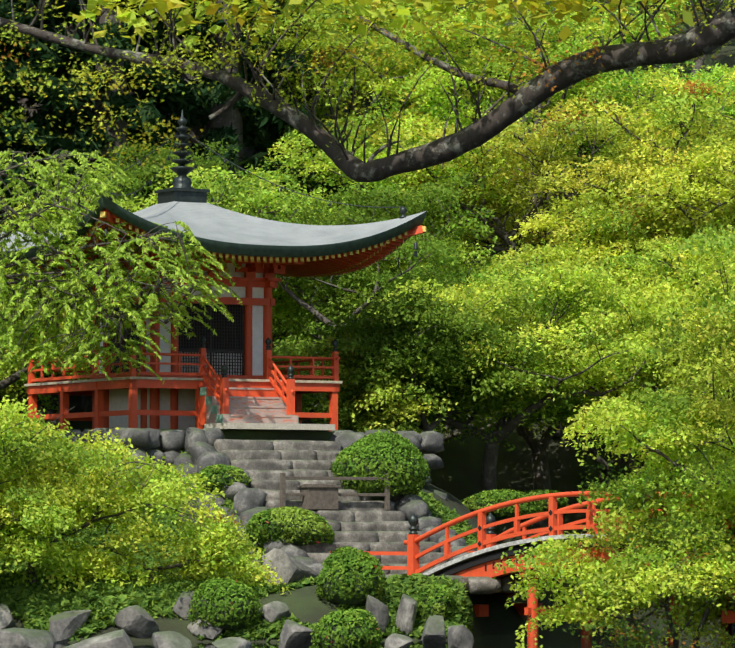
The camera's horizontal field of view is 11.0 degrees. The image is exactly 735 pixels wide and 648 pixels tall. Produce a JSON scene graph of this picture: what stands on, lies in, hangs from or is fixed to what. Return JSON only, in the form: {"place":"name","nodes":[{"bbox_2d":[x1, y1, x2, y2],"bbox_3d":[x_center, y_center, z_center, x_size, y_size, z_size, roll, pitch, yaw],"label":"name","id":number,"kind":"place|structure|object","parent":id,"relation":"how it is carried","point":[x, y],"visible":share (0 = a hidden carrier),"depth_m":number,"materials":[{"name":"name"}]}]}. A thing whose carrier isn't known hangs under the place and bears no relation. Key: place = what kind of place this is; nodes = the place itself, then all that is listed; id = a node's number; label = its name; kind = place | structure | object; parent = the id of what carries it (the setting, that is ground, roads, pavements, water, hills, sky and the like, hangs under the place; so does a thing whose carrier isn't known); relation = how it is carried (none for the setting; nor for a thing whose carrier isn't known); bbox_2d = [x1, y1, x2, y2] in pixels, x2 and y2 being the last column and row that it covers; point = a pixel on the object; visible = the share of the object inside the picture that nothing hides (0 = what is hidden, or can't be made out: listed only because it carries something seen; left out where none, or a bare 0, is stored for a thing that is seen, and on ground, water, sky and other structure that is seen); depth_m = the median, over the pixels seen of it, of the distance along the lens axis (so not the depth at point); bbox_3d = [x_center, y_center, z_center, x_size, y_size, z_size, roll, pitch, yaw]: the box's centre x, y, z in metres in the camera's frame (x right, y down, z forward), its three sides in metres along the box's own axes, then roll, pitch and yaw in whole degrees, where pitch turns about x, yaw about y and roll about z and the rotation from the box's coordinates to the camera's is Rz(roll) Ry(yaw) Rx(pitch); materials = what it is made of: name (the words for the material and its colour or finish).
{"place":"outdoors","nodes":[
{"label":"outdoors","id":0,"kind":"place"},
{"bbox_2d":[0,0,734,642],"bbox_3d":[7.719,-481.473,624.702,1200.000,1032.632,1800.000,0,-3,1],"label":"ground","id":1,"kind":"structure","parent":0,"point":[456,478],"depth_m":110.25,"materials":[{"name":"soil"}]},
{"bbox_2d":[1,0,49,182],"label":"tree","id":2,"kind":"object","parent":1,"relation":"on","point":[34,12],"visible":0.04,"depth_m":127.28,"materials":[{"name":"green plant"}]},
{"bbox_2d":[0,0,65,224],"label":"tree","id":3,"kind":"object","parent":1,"relation":"on","point":[8,59],"visible":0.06,"depth_m":116.78,"materials":[{"name":"green plant"}]},
{"bbox_2d":[0,405,84,486],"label":"maple","id":4,"kind":"object","parent":1,"relation":"on","point":[38,439],"visible":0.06,"depth_m":86.00,"materials":[{"name":"green plant"}]},
{"bbox_2d":[0,469,85,579],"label":"maple","id":5,"kind":"object","parent":1,"relation":"on","point":[21,526],"visible":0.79,"depth_m":78.92,"materials":[{"name":"green plant"}]},
{"bbox_2d":[0,0,89,379],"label":"tree","id":6,"kind":"object","parent":1,"relation":"on","point":[41,55],"visible":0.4,"depth_m":110.94,"materials":[{"name":"green plant"}]},
{"bbox_2d":[0,293,91,430],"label":"maple","id":7,"kind":"object","parent":1,"relation":"on","point":[50,404],"depth_m":105.16,"materials":[{"name":"green plant"}]},
{"bbox_2d":[0,267,92,389],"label":"maple","id":8,"kind":"object","parent":1,"relation":"on","point":[10,380],"visible":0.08,"depth_m":101.15,"materials":[{"name":"green plant"}]},
{"bbox_2d":[39,282,90,430],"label":"dark maple","id":9,"kind":"object","parent":1,"relation":"on","point":[51,397],"depth_m":109.78,"materials":[{"name":"green plant"}]},
{"bbox_2d":[0,193,147,429],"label":"maple","id":10,"kind":"object","parent":1,"relation":"on","point":[40,407],"visible":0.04,"depth_m":104.80,"materials":[{"name":"green plant"}]},
{"bbox_2d":[0,0,183,206],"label":"tree","id":11,"kind":"object","parent":1,"relation":"on","point":[62,49],"visible":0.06,"depth_m":118.71,"materials":[{"name":"green plant"}]},
{"bbox_2d":[0,0,215,411],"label":"tree","id":12,"kind":"object","parent":1,"relation":"on","point":[118,102],"visible":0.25,"depth_m":113.56,"materials":[{"name":"green plant"}]},
{"bbox_2d":[0,149,242,384],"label":"drooping tree","id":13,"kind":"object","parent":1,"relation":"on","point":[129,285],"visible":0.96,"depth_m":88.90,"materials":[{"name":"green plant"}]},
{"bbox_2d":[0,394,245,583],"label":"maple","id":14,"kind":"object","parent":1,"relation":"on","point":[34,466],"visible":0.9,"depth_m":79.74,"materials":[{"name":"green plant"}]},
{"bbox_2d":[0,479,290,601],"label":"maple","id":15,"kind":"object","parent":1,"relation":"on","point":[224,556],"visible":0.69,"depth_m":80.43,"materials":[{"name":"green plant"}]},
{"bbox_2d":[48,138,334,223],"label":"dark maple","id":16,"kind":"object","parent":1,"relation":"on","point":[147,171],"visible":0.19,"depth_m":110.53,"materials":[{"name":"green plant"}]},
{"bbox_2d":[197,464,250,492],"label":"azalea shrub","id":17,"kind":"object","parent":1,"relation":"on","point":[224,475],"visible":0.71,"depth_m":86.89,"materials":[{"name":"green plant"}]},
{"bbox_2d":[128,0,320,160],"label":"tree","id":18,"kind":"object","parent":1,"relation":"on","point":[194,131],"depth_m":123.27,"materials":[{"name":"green plant"}]},
{"bbox_2d":[187,577,262,630],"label":"azalea shrub","id":19,"kind":"object","parent":1,"relation":"on","point":[227,604],"visible":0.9,"depth_m":78.55,"materials":[{"name":"green plant"}]},
{"bbox_2d":[0,548,473,647],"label":"garden rocks","id":20,"kind":"object","parent":1,"relation":"on","point":[137,621],"visible":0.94,"depth_m":78.10,"materials":[{"name":"grey stone"}]},
{"bbox_2d":[120,154,356,345],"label":"maple","id":21,"kind":"object","parent":1,"relation":"on","point":[273,197],"visible":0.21,"depth_m":108.03,"materials":[{"name":"green plant"}]},
{"bbox_2d":[0,438,477,641],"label":"ground cover","id":22,"kind":"object","parent":1,"relation":"on","point":[40,607],"visible":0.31,"depth_m":80.09,"materials":[{"name":"green plant"}]},
{"bbox_2d":[127,0,356,218],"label":"tree","id":23,"kind":"object","parent":1,"relation":"on","point":[233,127],"visible":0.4,"depth_m":117.44,"materials":[{"name":"green plant"}]},
{"bbox_2d":[244,506,335,545],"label":"azalea shrub","id":24,"kind":"object","parent":1,"relation":"on","point":[297,526],"visible":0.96,"depth_m":85.00,"materials":[{"name":"green plant"}]},
{"bbox_2d":[16,427,574,602],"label":"stone platform stairs","id":25,"kind":"structure","parent":1,"relation":"on","point":[264,459],"depth_m":88.03,"materials":[{"name":"stone"}]},
{"bbox_2d":[0,110,426,430],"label":"temple hall","id":26,"kind":"structure","parent":25,"relation":"on","point":[226,377],"depth_m":92.88,"materials":[{"name":"paint"}]},
{"bbox_2d":[280,473,389,509],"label":"wooden barrier","id":27,"kind":"object","parent":25,"relation":"on","point":[318,496],"visible":0.85,"depth_m":86.98,"materials":[{"name":"grey wood"}]},
{"bbox_2d":[274,34,327,155],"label":"tree","id":28,"kind":"object","parent":1,"relation":"on","point":[310,96],"depth_m":130.22,"materials":[{"name":"green plant"}]},
{"bbox_2d":[310,607,382,647],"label":"azalea shrub","id":29,"kind":"object","parent":1,"relation":"on","point":[354,628],"visible":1,"depth_m":70.96,"materials":[{"name":"green plant"}]},
{"bbox_2d":[315,546,384,605],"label":"azalea shrub","id":30,"kind":"object","parent":1,"relation":"on","point":[349,575],"visible":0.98,"depth_m":79.73,"materials":[{"name":"green plant"}]},
{"bbox_2d":[193,0,508,210],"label":"maple","id":31,"kind":"object","parent":1,"relation":"on","point":[327,62],"visible":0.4,"depth_m":118.71,"materials":[{"name":"green plant"}]},
{"bbox_2d":[208,172,497,422],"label":"maple","id":32,"kind":"object","parent":1,"relation":"on","point":[375,279],"visible":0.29,"depth_m":106.14,"materials":[{"name":"green plant"}]},
{"bbox_2d":[245,0,476,191],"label":"maple","id":33,"kind":"object","parent":1,"relation":"on","point":[283,4],"visible":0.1,"depth_m":124.75,"materials":[{"name":"green plant"}]},
{"bbox_2d":[0,0,734,647],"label":"tree","id":34,"kind":"object","parent":1,"relation":"on","point":[704,38],"visible":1,"depth_m":44.58,"materials":[{"name":"green plant"}]},
{"bbox_2d":[331,430,430,500],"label":"azalea shrub","id":35,"kind":"object","parent":1,"relation":"on","point":[377,454],"visible":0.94,"depth_m":88.32,"materials":[{"name":"green plant"}]},
{"bbox_2d":[272,232,490,428],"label":"maple","id":36,"kind":"object","parent":1,"relation":"on","point":[282,295],"visible":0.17,"depth_m":109.11,"materials":[{"name":"green plant"}]},
{"bbox_2d":[374,92,393,110],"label":"maple","id":37,"kind":"object","parent":1,"relation":"on","point":[381,98],"visible":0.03,"depth_m":134.27,"materials":[{"name":"green plant"}]},
{"bbox_2d":[244,88,529,262],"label":"maple","id":38,"kind":"object","parent":1,"relation":"on","point":[336,173],"visible":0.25,"depth_m":114.27,"materials":[{"name":"green plant"}]},
{"bbox_2d":[272,320,594,453],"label":"maple","id":39,"kind":"object","parent":1,"relation":"on","point":[315,405],"visible":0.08,"depth_m":102.72,"materials":[{"name":"green plant"}]},
{"bbox_2d":[417,582,456,619],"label":"azalea shrub","id":40,"kind":"object","parent":1,"relation":"on","point":[437,599],"visible":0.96,"depth_m":79.86,"materials":[{"name":"green plant"}]},
{"bbox_2d":[295,286,590,483],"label":"maple","id":41,"kind":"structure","parent":1,"relation":"on","point":[435,340],"depth_m":95.11,"materials":[{"name":"green plant"}]},
{"bbox_2d":[277,258,689,518],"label":"maple","id":42,"kind":"object","parent":1,"relation":"on","point":[515,303],"visible":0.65,"depth_m":96.46,"materials":[{"name":"green plant"}]},
{"bbox_2d":[294,0,696,240],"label":"maple","id":43,"kind":"object","parent":1,"relation":"on","point":[644,36],"visible":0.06,"depth_m":124.39,"materials":[{"name":"green plant"}]},
{"bbox_2d":[460,489,543,519],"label":"azalea shrub","id":44,"kind":"object","parent":1,"relation":"on","point":[480,500],"visible":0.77,"depth_m":95.58,"materials":[{"name":"green plant"}]},
{"bbox_2d":[340,0,701,262],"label":"maple","id":45,"kind":"object","parent":1,"relation":"on","point":[562,47],"visible":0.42,"depth_m":118.22,"materials":[{"name":"green plant"}]},
{"bbox_2d":[323,491,734,640],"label":"arched bridge","id":46,"kind":"structure","parent":1,"relation":"on","point":[484,559],"depth_m":82.70,"materials":[{"name":"paint"}]},
{"bbox_2d":[357,236,707,536],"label":"maple","id":47,"kind":"object","parent":1,"relation":"on","point":[540,471],"visible":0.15,"depth_m":106.15,"materials":[{"name":"green plant"}]},
{"bbox_2d":[332,97,734,437],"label":"maple","id":48,"kind":"object","parent":1,"relation":"on","point":[537,150],"visible":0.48,"depth_m":111.72,"materials":[{"name":"green plant"}]},
{"bbox_2d":[524,489,568,511],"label":"azalea shrub","id":49,"kind":"object","parent":1,"relation":"on","point":[562,502],"visible":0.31,"depth_m":96.86,"materials":[{"name":"green plant"}]},
{"bbox_2d":[459,255,734,530],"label":"maple","id":50,"kind":"object","parent":1,"relation":"on","point":[599,460],"visible":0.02,"depth_m":106.06,"materials":[{"name":"green plant"}]},
{"bbox_2d":[492,127,734,442],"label":"maple","id":51,"kind":"object","parent":1,"relation":"on","point":[676,174],"visible":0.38,"depth_m":107.34,"materials":[{"name":"green plant"}]},
{"bbox_2d":[493,454,734,643],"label":"maple","id":52,"kind":"object","parent":1,"relation":"on","point":[617,575],"visible":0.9,"depth_m":77.72,"materials":[{"name":"green plant"}]},
{"bbox_2d":[496,202,734,504],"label":"maple","id":53,"kind":"object","parent":1,"relation":"on","point":[630,260],"visible":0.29,"depth_m":104.95,"materials":[{"name":"green plant"}]},
{"bbox_2d":[501,272,734,519],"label":"maple","id":54,"kind":"object","parent":1,"relation":"on","point":[637,317],"visible":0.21,"depth_m":98.81,"materials":[{"name":"green plant"}]},
{"bbox_2d":[510,60,734,203],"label":"maple","id":55,"kind":"object","parent":1,"relation":"on","point":[715,78],"visible":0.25,"depth_m":119.57,"materials":[{"name":"green plant"}]},
{"bbox_2d":[521,65,734,272],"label":"maple","id":56,"kind":"object","parent":1,"relation":"on","point":[665,115],"visible":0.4,"depth_m":110.41,"materials":[{"name":"green plant"}]},
{"bbox_2d":[525,0,734,138],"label":"maple","id":57,"kind":"object","parent":1,"relation":"on","point":[698,62],"visible":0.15,"depth_m":127.96,"materials":[{"name":"green plant"}]},
{"bbox_2d":[555,219,734,497],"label":"maple","id":58,"kind":"object","parent":1,"relation":"on","point":[670,430],"visible":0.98,"depth_m":75.87,"materials":[{"name":"green plant"}]},
{"bbox_2d":[657,251,734,401],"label":"maple","id":59,"kind":"object","parent":1,"relation":"on","point":[670,279],"visible":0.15,"depth_m":98.61,"materials":[{"name":"green plant"}]},
{"bbox_2d":[55,616,734,647],"bbox_3d":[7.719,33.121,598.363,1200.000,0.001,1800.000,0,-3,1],"label":"pond water","id":60,"kind":"structure","parent":0,"point":[557,637],"depth_m":78.80,"materials":[{"name":"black liquid"}]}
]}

